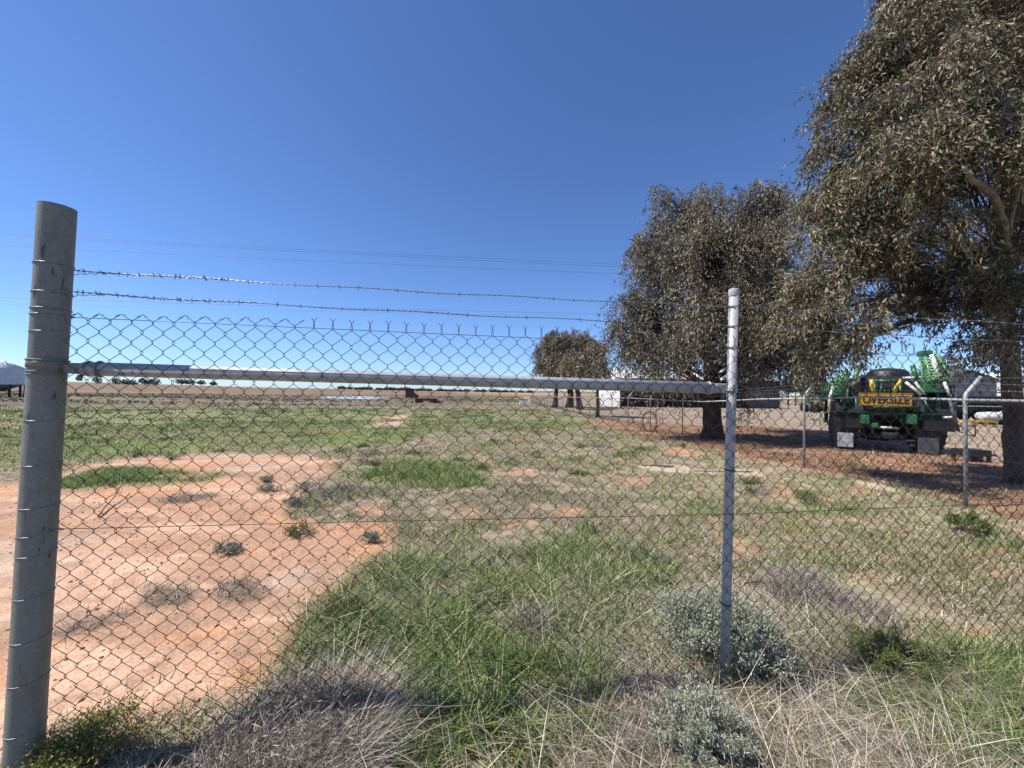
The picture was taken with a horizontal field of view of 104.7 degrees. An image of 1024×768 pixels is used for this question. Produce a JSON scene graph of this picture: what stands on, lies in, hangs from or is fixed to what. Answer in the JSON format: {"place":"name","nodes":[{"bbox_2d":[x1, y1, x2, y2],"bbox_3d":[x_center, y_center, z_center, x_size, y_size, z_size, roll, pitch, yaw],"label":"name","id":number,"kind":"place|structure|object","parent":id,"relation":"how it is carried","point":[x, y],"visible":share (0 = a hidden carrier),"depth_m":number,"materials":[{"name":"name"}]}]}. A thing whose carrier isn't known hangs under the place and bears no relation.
{"place":"outdoors","nodes":[
{"label":"outdoors","id":0,"kind":"place"},
{"bbox_2d":[322,396,388,398],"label":"water","id":1,"kind":"structure","parent":0,"point":[359,397],"depth_m":109.34,"materials":[{"name":"grey liquid"}]},
{"bbox_2d":[0,382,1023,767],"bbox_3d":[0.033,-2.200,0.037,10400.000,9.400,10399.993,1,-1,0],"label":"ground","id":2,"kind":"structure","parent":0,"point":[8,520],"depth_m":4.52,"materials":[{"name":"soil"}]},
{"bbox_2d":[0,361,25,396],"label":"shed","id":3,"kind":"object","parent":2,"relation":"on","point":[12,375],"visible":0.9,"depth_m":61.62,"materials":[{"name":"metal"}]},
{"bbox_2d":[1,677,158,767],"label":"weed","id":4,"kind":"object","parent":2,"relation":"on","point":[85,746],"visible":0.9,"depth_m":1.67,"materials":[{"name":"green plant"}]},
{"bbox_2d":[91,376,103,383],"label":"tree","id":5,"kind":"object","parent":2,"relation":"on","point":[97,380],"visible":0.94,"depth_m":429.59,"materials":[{"name":"green plant"}]},
{"bbox_2d":[97,482,120,517],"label":"branch","id":6,"kind":"object","parent":2,"relation":"on","point":[101,511],"visible":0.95,"depth_m":5.07,"materials":[{"name":"brown wood"}]},
{"bbox_2d":[110,377,120,383],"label":"tree","id":7,"kind":"object","parent":2,"relation":"on","point":[115,380],"visible":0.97,"depth_m":429.85,"materials":[{"name":"green plant"}]},
{"bbox_2d":[121,379,130,384],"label":"tree","id":8,"kind":"object","parent":2,"relation":"on","point":[124,381],"visible":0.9,"depth_m":429.27,"materials":[{"name":"green plant"}]},
{"bbox_2d":[128,380,137,384],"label":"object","id":9,"kind":"object","parent":2,"relation":"on","point":[134,382],"visible":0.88,"depth_m":429.34,"materials":[{"name":"white metal"}]},
{"bbox_2d":[138,377,149,384],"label":"tree","id":10,"kind":"object","parent":2,"relation":"on","point":[143,380],"visible":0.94,"depth_m":428.41,"materials":[{"name":"green plant"}]},
{"bbox_2d":[149,378,161,384],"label":"tree","id":11,"kind":"object","parent":2,"relation":"on","point":[155,382],"visible":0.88,"depth_m":429.35,"materials":[{"name":"green plant"}]},
{"bbox_2d":[159,449,185,459],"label":"bush","id":12,"kind":"object","parent":2,"relation":"on","point":[175,457],"visible":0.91,"depth_m":8.52,"materials":[{"name":"green plant"}]},
{"bbox_2d":[175,378,186,385],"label":"tree","id":13,"kind":"object","parent":2,"relation":"on","point":[180,381],"visible":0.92,"depth_m":428.20,"materials":[{"name":"green plant"}]},
{"bbox_2d":[183,379,195,385],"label":"tree","id":14,"kind":"object","parent":2,"relation":"on","point":[189,382],"visible":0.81,"depth_m":429.49,"materials":[{"name":"green plant"}]},
{"bbox_2d":[197,380,206,384],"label":"tree","id":15,"kind":"object","parent":2,"relation":"on","point":[199,382],"visible":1,"depth_m":429.47,"materials":[{"name":"green plant"}]},
{"bbox_2d":[211,539,244,555],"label":"bush","id":16,"kind":"object","parent":2,"relation":"on","point":[231,547],"visible":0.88,"depth_m":3.78,"materials":[{"name":"green plant"}]},
{"bbox_2d":[258,475,272,481],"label":"bush","id":17,"kind":"object","parent":2,"relation":"on","point":[264,478],"visible":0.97,"depth_m":6.73,"materials":[{"name":"green plant"}]},
{"bbox_2d":[256,482,279,491],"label":"bush","id":18,"kind":"object","parent":2,"relation":"on","point":[268,487],"visible":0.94,"depth_m":6.08,"materials":[{"name":"green plant"}]},
{"bbox_2d":[280,495,304,506],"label":"bush","id":19,"kind":"object","parent":2,"relation":"on","point":[292,501],"visible":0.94,"depth_m":5.32,"materials":[{"name":"green plant"}]},
{"bbox_2d":[277,520,315,538],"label":"bush","id":20,"kind":"object","parent":2,"relation":"on","point":[295,533],"visible":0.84,"depth_m":4.28,"materials":[{"name":"green plant"}]},
{"bbox_2d":[290,478,318,492],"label":"bush","id":21,"kind":"object","parent":2,"relation":"on","point":[306,485],"visible":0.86,"depth_m":6.09,"materials":[{"name":"green plant"}]},
{"bbox_2d":[178,622,476,767],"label":"dead bush","id":22,"kind":"object","parent":2,"relation":"on","point":[318,745],"visible":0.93,"depth_m":1.69,"materials":[{"name":"grey plant"}]},
{"bbox_2d":[318,486,341,496],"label":"bush","id":23,"kind":"object","parent":2,"relation":"on","point":[326,493],"visible":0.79,"depth_m":5.80,"materials":[{"name":"green plant"}]},
{"bbox_2d":[318,592,366,625],"bbox_3d":[-1.154,1.550,2.745,0.312,0.169,0.328,1,-1,0],"label":"bush","id":24,"kind":"object","parent":2,"relation":"on","point":[333,609],"visible":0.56,"depth_m":2.74,"materials":[{"name":"green plant"}]},
{"bbox_2d":[357,529,381,543],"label":"bush","id":25,"kind":"object","parent":2,"relation":"on","point":[368,536],"visible":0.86,"depth_m":4.12,"materials":[{"name":"green plant"}]},
{"bbox_2d":[405,388,418,397],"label":"rusty bin","id":26,"kind":"object","parent":2,"relation":"on","point":[408,393],"visible":0.79,"depth_m":118.92,"materials":[{"name":"metal"}]},
{"bbox_2d":[409,695,445,757],"bbox_3d":[-0.419,1.522,1.747,0.235,0.130,0.118,0,-1,32],"label":"branch","id":27,"kind":"object","parent":2,"relation":"on","point":[429,731],"visible":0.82,"depth_m":1.74,"materials":[{"name":"brown wood"}]},
{"bbox_2d":[415,398,442,402],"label":"loading ramp","id":28,"kind":"structure","parent":2,"relation":"on","point":[433,400],"depth_m":66.95,"materials":[{"name":"metal"}]},
{"bbox_2d":[469,683,527,762],"bbox_3d":[-0.079,1.532,1.808,0.241,0.150,0.207,0,-1,40],"label":"branch","id":29,"kind":"object","parent":2,"relation":"on","point":[490,735],"visible":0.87,"depth_m":1.76,"materials":[{"name":"brown wood"}]},
{"bbox_2d":[1,412,1021,714],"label":"pebbles","id":30,"kind":"object","parent":2,"relation":"on","point":[367,524],"visible":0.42,"depth_m":4.72,"materials":[{"name":"stone"}]},
{"bbox_2d":[0,419,1023,767],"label":"dry grass","id":31,"kind":"structure","parent":2,"relation":"on","point":[692,563],"depth_m":3.07,"materials":[{"name":"beige plant"}]},
{"bbox_2d":[1,201,1023,767],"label":"chain link fence","id":32,"kind":"object","parent":2,"relation":"on","point":[49,365],"visible":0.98,"depth_m":1.76,"materials":[{"name":"metal"}]},
{"bbox_2d":[0,297,593,313],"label":"power line","id":33,"kind":"object","parent":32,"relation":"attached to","point":[330,307],"visible":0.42,"depth_m":41.98,"materials":[{"name":"metal"}]},
{"bbox_2d":[505,452,522,459],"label":"bush","id":34,"kind":"object","parent":2,"relation":"on","point":[512,457],"visible":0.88,"depth_m":9.18,"materials":[{"name":"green plant"}]},
{"bbox_2d":[519,401,530,404],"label":"water trough","id":35,"kind":"object","parent":2,"relation":"on","point":[525,403],"visible":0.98,"depth_m":65.50,"materials":[{"name":"white metal"}]},
{"bbox_2d":[481,587,570,647],"bbox_3d":[0.138,1.540,2.641,0.758,0.312,0.706,2,-1,-34],"label":"dead bush","id":36,"kind":"object","parent":2,"relation":"on","point":[525,613],"visible":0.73,"depth_m":2.60,"materials":[{"name":"grey plant"}]},
{"bbox_2d":[535,355,561,406],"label":"gum tree","id":37,"kind":"object","parent":2,"relation":"on","point":[555,390],"visible":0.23,"depth_m":50.61,"materials":[{"name":"green plant"}]},
{"bbox_2d":[529,328,607,407],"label":"gum tree","id":38,"kind":"object","parent":2,"relation":"on","point":[556,343],"visible":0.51,"depth_m":50.83,"materials":[{"name":"green plant"}]},
{"bbox_2d":[552,352,589,409],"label":"gum tree","id":39,"kind":"object","parent":2,"relation":"on","point":[563,368],"visible":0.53,"depth_m":43.24,"materials":[{"name":"green plant"}]},
{"bbox_2d":[571,341,612,416],"bbox_3d":[5.758,-0.372,27.774,2.767,5.389,3.293,2,-1,-35],"label":"gum tree","id":40,"kind":"object","parent":2,"relation":"on","point":[586,360],"visible":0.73,"depth_m":27.41,"materials":[{"name":"green plant"}]},
{"bbox_2d":[641,410,657,432],"bbox_3d":[5.617,1.551,16.114,0.677,0.967,0.146,0,-1,37],"label":"wire coil","id":41,"kind":"object","parent":2,"relation":"on","point":[644,428],"visible":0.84,"depth_m":16.17,"materials":[{"name":"metal"}]},
{"bbox_2d":[641,463,672,467],"bbox_3d":[3.191,1.796,8.697,0.669,0.072,0.096,1,-1,16],"label":"log","id":42,"kind":"object","parent":2,"relation":"on","point":[652,464],"visible":0.92,"depth_m":8.71,"materials":[{"name":"brown wood"}]},
{"bbox_2d":[566,650,759,767],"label":"dead bush","id":43,"kind":"object","parent":2,"relation":"on","point":[640,705],"visible":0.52,"depth_m":1.86,"materials":[{"name":"grey plant"}]},
{"bbox_2d":[599,369,783,408],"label":"shed","id":44,"kind":"structure","parent":2,"relation":"on","point":[604,397],"depth_m":64.60,"materials":[{"name":"white metal"}]},
{"bbox_2d":[681,393,702,406],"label":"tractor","id":45,"kind":"object","parent":2,"relation":"on","point":[689,399],"visible":0.41,"depth_m":65.14,"materials":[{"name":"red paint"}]},
{"bbox_2d":[639,672,766,767],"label":"saltbush","id":46,"kind":"object","parent":2,"relation":"on","point":[705,708],"visible":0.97,"depth_m":1.67,"materials":[{"name":"green plant"}]},
{"bbox_2d":[693,470,752,471],"bbox_3d":[4.185,1.740,7.862,1.057,0.134,0.078,0,-1,31],"label":"log","id":47,"kind":"object","parent":2,"relation":"on","point":[719,470],"visible":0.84,"depth_m":7.90,"materials":[{"name":"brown wood"}]},
{"bbox_2d":[720,393,725,406],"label":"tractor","id":48,"kind":"object","parent":2,"relation":"on","point":[724,399],"visible":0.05,"depth_m":66.56,"materials":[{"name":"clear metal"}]},
{"bbox_2d":[640,577,811,686],"bbox_3d":[1.255,1.461,2.405,0.907,0.421,0.863,1,-1,0],"label":"saltbush","id":49,"kind":"object","parent":2,"relation":"on","point":[705,608],"visible":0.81,"depth_m":2.28,"materials":[{"name":"green plant"}]},
{"bbox_2d":[589,178,873,441],"bbox_3d":[8.204,-2.447,14.639,10.823,10.319,7.098,1,-1,-29],"label":"gum tree","id":50,"kind":"object","parent":2,"relation":"on","point":[744,250],"visible":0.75,"depth_m":13.23,"materials":[{"name":"green plant"}]},
{"bbox_2d":[530,376,1023,519],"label":"chain link fence","id":51,"kind":"object","parent":2,"relation":"on","point":[965,495],"visible":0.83,"depth_m":6.71,"materials":[{"name":"metal"}]},
{"bbox_2d":[780,379,798,403],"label":"tree","id":52,"kind":"object","parent":2,"relation":"on","point":[788,389],"visible":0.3,"depth_m":109.36,"materials":[{"name":"green plant"}]},
{"bbox_2d":[739,553,858,613],"bbox_3d":[2.242,1.566,3.105,1.076,0.352,1.015,1,-1,0],"label":"dead bush","id":53,"kind":"object","parent":2,"relation":"on","point":[787,585],"visible":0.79,"depth_m":3.08,"materials":[{"name":"grey plant"}]},
{"bbox_2d":[578,418,1023,514],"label":"leaf litter","id":54,"kind":"object","parent":2,"relation":"on","point":[878,461],"visible":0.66,"depth_m":9.28,"materials":[{"name":"brown plant"}]},
{"bbox_2d":[790,487,818,500],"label":"bush","id":55,"kind":"object","parent":2,"relation":"on","point":[801,494],"visible":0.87,"depth_m":5.73,"materials":[{"name":"green plant"}]},
{"bbox_2d":[800,395,824,412],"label":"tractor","id":56,"kind":"object","parent":2,"relation":"on","point":[812,409],"visible":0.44,"depth_m":45.58,"materials":[{"name":"metal"}]},
{"bbox_2d":[795,583,917,632],"bbox_3d":[2.497,1.625,2.927,0.810,0.250,0.706,1,-1,0],"label":"dead bush","id":57,"kind":"object","parent":2,"relation":"on","point":[865,613],"visible":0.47,"depth_m":2.85,"materials":[{"name":"grey plant"}]},
{"bbox_2d":[749,0,1023,484],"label":"gum tree","id":58,"kind":"object","parent":2,"relation":"on","point":[960,77],"visible":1,"depth_m":5.84,"materials":[{"name":"green plant"}]},
{"bbox_2d":[811,350,975,453],"bbox_3d":[11.800,0.590,13.399,3.107,2.864,6.630,0,-1,30],"label":"boom sprayer","id":59,"kind":"object","parent":2,"relation":"on","point":[884,379],"visible":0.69,"depth_m":10.86,"materials":[{"name":"metal"}]},
{"bbox_2d":[833,618,958,683],"bbox_3d":[2.172,1.511,2.248,0.495,0.298,0.500,0,-1,27],"label":"bush","id":60,"kind":"object","parent":2,"relation":"on","point":[888,655],"visible":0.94,"depth_m":2.20,"materials":[{"name":"green plant"}]},
{"bbox_2d":[918,354,965,371],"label":"tree","id":61,"kind":"object","parent":2,"relation":"on","point":[953,363],"visible":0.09,"depth_m":61.41,"materials":[{"name":"green plant"}]},
{"bbox_2d":[910,370,999,412],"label":"shed","id":62,"kind":"structure","parent":2,"relation":"on","point":[982,388],"depth_m":52.32,"materials":[{"name":"grey metal"}]},
{"bbox_2d":[943,508,996,536],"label":"bush","id":63,"kind":"object","parent":2,"relation":"on","point":[972,517],"visible":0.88,"depth_m":4.23,"materials":[{"name":"green plant"}]},
{"bbox_2d":[951,448,991,462],"bbox_3d":[10.552,1.637,9.074,0.500,0.279,0.400,1,-1,0],"label":"steel stand","id":64,"kind":"object","parent":2,"relation":"on","point":[979,452],"visible":0.73,"depth_m":8.89,"materials":[{"name":"black metal"}]},
{"bbox_2d":[951,390,1001,419],"bbox_3d":[35.593,1.654,29.962,6.199,2.350,2.345,1,-1,0],"label":"flat trailer","id":65,"kind":"object","parent":2,"relation":"on","point":[977,407],"visible":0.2,"depth_m":29.41,"materials":[{"name":"black metal"}]},
{"bbox_2d":[957,395,1023,404],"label":"pipe stack","id":66,"kind":"object","parent":65,"relation":"on","point":[979,397],"visible":0.25,"depth_m":29.35,"materials":[{"name":"black metal"}]},
{"bbox_2d":[959,417,998,425],"bbox_3d":[27.911,2.224,23.771,1.900,0.580,0.720,1,-1,0],"label":"hitch frame","id":67,"kind":"object","parent":2,"relation":"on","point":[985,422],"visible":0.49,"depth_m":23.43,"materials":[{"name":"yellow metal"}]},
{"bbox_2d":[974,412,1002,424],"bbox_3d":[30.981,2.215,25.472,1.900,0.835,1.000,1,-1,0],"label":"tank shell","id":68,"kind":"object","parent":2,"relation":"on","point":[984,416],"visible":0.45,"depth_m":25.25,"materials":[{"name":"white paint"}]},
{"bbox_2d":[985,373,1023,411],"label":"shed","id":69,"kind":"structure","parent":2,"relation":"on","point":[998,383],"depth_m":56.58,"materials":[{"name":"white metal"}]},
{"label":"power pole","id":70,"kind":"object","parent":2,"relation":"on","visible":0},
{"bbox_2d":[5,235,613,266],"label":"power line","id":71,"kind":"object","parent":70,"relation":"attached to","point":[319,252],"visible":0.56,"depth_m":42.64,"materials":[{"name":"metal"}]},
{"bbox_2d":[0,233,626,264],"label":"power line","id":72,"kind":"object","parent":70,"relation":"attached to","point":[322,250],"visible":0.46,"depth_m":41.96,"materials":[{"name":"metal"}]},
{"bbox_2d":[14,246,615,273],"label":"power line","id":73,"kind":"object","parent":70,"relation":"attached to","point":[329,261],"visible":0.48,"depth_m":43.64,"materials":[{"name":"metal"}]},
{"bbox_3d":[-71.952,-6.938,36.114,0.323,17.110,2.400,1,-1,0],"label":"power pole","id":74,"kind":"object","parent":2,"relation":"on","visible":0},
{"bbox_2d":[20,304,887,318],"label":"power line","id":75,"kind":"object","parent":74,"relation":"attached to","point":[329,311],"visible":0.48,"depth_m":42.17,"materials":[{"name":"metal"}]},
{"bbox_2d":[0,392,1023,767],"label":"grass","id":76,"kind":"structure","parent":0,"point":[456,720],"depth_m":2.87,"materials":[{"name":"green plant"}]},
{"bbox_2d":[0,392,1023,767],"bbox_3d":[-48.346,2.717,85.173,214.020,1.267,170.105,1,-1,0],"label":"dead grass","id":77,"kind":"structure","parent":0,"point":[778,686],"depth_m":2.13,"materials":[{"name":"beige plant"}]},
{"bbox_2d":[0,0,1023,395],"label":"sky","id":78,"kind":"structure","parent":0,"point":[541,131],"materials":[{"name":"blue"}]},
{"bbox_2d":[529,450,541,457],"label":"bush","id":79,"kind":"object","parent":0,"point":[534,454],"visible":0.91,"depth_m":9.54,"materials":[{"name":"green plant"}]}
]}

